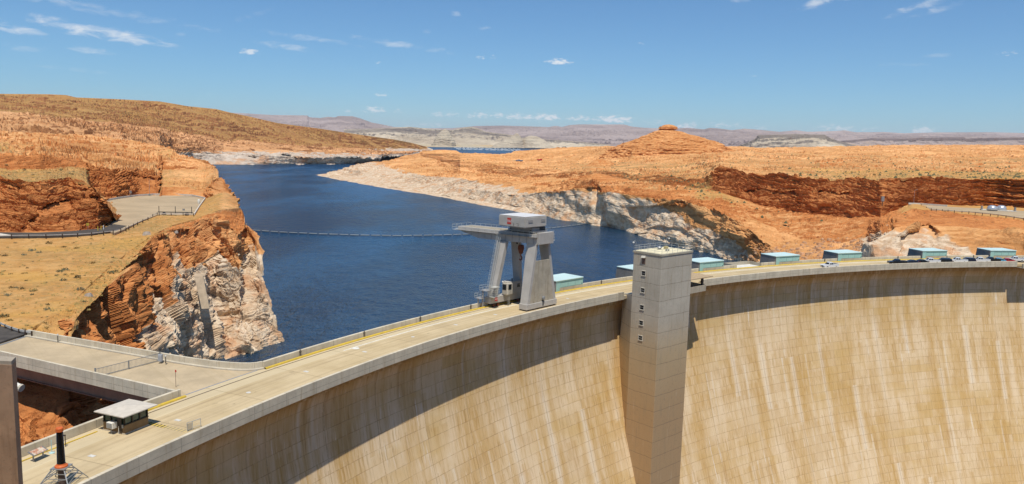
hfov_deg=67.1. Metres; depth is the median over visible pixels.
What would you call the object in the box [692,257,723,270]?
gate house
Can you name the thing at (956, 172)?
desert scrub
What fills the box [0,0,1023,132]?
sky
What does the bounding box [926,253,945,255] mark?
door panel
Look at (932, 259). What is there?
pickup truck
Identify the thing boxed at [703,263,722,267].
door panel
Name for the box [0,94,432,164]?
hill
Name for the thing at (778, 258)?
gate house
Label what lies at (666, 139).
butte
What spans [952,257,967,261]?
pickup truck
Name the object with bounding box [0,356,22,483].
concrete pier
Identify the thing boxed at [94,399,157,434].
guard booth
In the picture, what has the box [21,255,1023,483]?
dam
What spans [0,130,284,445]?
bank terrain
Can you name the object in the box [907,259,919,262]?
parked car
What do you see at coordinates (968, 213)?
guard rail
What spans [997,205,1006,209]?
silver tank
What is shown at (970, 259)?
parked suv
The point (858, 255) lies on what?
door panel
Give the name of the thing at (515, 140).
dome
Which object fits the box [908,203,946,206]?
barrier wall
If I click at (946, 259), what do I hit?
parked suv
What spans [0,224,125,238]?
asphalt road
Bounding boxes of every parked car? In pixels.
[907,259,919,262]
[916,259,929,262]
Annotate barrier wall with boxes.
[107,193,204,200]
[194,197,205,214]
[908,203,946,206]
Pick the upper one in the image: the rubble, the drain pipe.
the rubble
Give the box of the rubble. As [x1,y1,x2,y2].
[733,237,863,260]
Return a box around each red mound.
[575,173,628,181]
[585,159,616,165]
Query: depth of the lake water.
512.87 m
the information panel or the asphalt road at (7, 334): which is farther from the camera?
the asphalt road at (7, 334)
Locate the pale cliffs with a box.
[344,127,609,147]
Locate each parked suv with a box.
[939,258,952,261]
[963,257,975,261]
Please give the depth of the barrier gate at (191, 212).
329.54 m
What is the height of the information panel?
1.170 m
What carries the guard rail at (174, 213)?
on the bank terrain at (154, 304)
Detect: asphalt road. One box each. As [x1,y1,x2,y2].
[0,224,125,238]
[0,326,24,343]
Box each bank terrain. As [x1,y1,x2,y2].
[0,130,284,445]
[318,144,1023,262]
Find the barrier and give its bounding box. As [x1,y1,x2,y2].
[187,418,200,431]
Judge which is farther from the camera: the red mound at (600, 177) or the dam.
the red mound at (600, 177)
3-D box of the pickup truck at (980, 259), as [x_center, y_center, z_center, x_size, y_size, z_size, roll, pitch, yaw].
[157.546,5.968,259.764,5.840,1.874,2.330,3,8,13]
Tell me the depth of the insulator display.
78.66 m
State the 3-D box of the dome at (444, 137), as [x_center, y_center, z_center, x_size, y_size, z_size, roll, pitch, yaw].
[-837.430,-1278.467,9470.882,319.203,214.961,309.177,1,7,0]
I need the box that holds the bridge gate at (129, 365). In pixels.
[94,352,159,373]
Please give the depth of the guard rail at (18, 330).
136.76 m
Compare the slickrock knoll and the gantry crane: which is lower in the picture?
the gantry crane
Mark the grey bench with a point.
(944, 141)
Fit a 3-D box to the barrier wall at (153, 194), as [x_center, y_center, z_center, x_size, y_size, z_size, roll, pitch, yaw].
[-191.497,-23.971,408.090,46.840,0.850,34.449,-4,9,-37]
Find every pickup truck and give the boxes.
[820,262,838,266]
[887,259,907,263]
[924,257,940,261]
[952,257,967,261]
[976,257,990,260]
[986,256,1000,260]
[1010,256,1023,261]
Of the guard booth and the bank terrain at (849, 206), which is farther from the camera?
the bank terrain at (849, 206)
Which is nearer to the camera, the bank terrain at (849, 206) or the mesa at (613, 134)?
the bank terrain at (849, 206)
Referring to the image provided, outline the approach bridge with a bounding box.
[0,330,263,402]
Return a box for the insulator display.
[40,426,88,483]
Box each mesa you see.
[235,113,1023,145]
[738,134,858,147]
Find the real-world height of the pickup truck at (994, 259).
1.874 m
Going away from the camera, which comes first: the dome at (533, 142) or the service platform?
the service platform
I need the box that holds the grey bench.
[840,137,1023,145]
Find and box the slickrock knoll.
[424,150,459,153]
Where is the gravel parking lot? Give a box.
[108,195,202,234]
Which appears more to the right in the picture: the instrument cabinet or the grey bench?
the grey bench
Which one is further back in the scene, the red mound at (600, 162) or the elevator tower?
the red mound at (600, 162)
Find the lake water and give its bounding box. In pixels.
[210,147,739,362]
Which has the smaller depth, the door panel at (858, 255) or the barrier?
the barrier
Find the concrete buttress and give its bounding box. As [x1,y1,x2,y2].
[194,273,208,308]
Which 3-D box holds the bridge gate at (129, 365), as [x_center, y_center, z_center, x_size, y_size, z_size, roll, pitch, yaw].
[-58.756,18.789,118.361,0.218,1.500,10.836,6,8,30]
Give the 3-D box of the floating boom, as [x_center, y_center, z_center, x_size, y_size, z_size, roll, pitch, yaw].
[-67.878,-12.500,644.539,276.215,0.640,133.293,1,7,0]
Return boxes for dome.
[431,129,455,145]
[491,133,524,147]
[523,136,555,147]
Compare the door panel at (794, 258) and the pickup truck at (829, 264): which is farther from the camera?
the door panel at (794, 258)
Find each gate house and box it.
[553,273,582,291]
[615,264,632,277]
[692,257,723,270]
[760,252,799,264]
[822,249,861,260]
[907,248,947,258]
[976,248,1016,257]
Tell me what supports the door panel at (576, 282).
in the gate house at (564, 281)
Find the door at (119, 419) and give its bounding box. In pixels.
[117,417,121,433]
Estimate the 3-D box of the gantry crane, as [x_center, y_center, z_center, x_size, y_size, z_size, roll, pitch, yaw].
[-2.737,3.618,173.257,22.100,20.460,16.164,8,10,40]
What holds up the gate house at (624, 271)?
on the dam
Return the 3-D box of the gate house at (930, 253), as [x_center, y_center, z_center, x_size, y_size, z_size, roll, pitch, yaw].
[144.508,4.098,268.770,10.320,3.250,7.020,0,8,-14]
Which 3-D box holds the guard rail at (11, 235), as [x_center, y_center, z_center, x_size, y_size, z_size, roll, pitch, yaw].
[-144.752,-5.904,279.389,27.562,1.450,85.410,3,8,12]
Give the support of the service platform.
on the overlook paving
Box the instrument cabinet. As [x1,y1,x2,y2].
[158,348,162,362]
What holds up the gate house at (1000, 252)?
on the dam
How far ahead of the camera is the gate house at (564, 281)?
191.93 m
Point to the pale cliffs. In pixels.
(471, 137)
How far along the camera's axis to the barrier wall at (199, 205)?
359.49 m
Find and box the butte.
[599,124,734,157]
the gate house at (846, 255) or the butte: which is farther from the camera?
the butte
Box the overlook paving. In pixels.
[908,204,1023,218]
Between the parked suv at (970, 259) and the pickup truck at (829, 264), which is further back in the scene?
the parked suv at (970, 259)
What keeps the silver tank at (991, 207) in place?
on the service platform
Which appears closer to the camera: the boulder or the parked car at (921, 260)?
the boulder
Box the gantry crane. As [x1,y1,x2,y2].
[453,213,556,310]
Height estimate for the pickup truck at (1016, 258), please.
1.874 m
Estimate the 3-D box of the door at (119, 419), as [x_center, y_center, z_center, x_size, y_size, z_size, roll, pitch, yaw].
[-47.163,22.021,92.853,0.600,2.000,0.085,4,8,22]
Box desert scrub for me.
[439,149,1023,227]
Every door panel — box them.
[560,280,581,286]
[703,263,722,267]
[780,257,798,261]
[842,254,860,257]
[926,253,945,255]
[994,252,1015,254]
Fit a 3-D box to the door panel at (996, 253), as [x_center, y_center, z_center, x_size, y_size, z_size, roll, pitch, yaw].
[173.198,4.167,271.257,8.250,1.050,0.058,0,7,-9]
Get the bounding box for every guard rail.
[0,212,157,238]
[0,322,32,335]
[159,213,193,215]
[921,204,1023,220]
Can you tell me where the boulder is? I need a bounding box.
[84,293,93,296]
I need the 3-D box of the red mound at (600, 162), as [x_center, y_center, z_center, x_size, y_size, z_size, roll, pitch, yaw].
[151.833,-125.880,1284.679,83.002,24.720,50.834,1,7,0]
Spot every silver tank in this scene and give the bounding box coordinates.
[986,205,996,209]
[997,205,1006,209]
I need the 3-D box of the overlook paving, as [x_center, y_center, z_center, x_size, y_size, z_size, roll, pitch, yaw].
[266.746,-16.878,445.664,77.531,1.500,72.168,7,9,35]
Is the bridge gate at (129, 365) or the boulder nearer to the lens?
the bridge gate at (129, 365)
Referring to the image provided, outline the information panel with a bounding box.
[27,446,47,461]
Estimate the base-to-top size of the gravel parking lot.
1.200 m
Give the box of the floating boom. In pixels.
[254,223,586,235]
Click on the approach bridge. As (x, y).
(68, 363)
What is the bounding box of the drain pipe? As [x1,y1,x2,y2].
[17,383,24,391]
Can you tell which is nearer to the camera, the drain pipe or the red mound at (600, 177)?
the drain pipe
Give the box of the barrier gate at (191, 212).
[158,206,192,213]
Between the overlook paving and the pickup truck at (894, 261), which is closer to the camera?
the pickup truck at (894, 261)
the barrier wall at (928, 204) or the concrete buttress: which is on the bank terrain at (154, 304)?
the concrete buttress
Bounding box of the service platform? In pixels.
[980,206,1016,211]
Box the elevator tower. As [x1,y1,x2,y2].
[618,237,712,483]

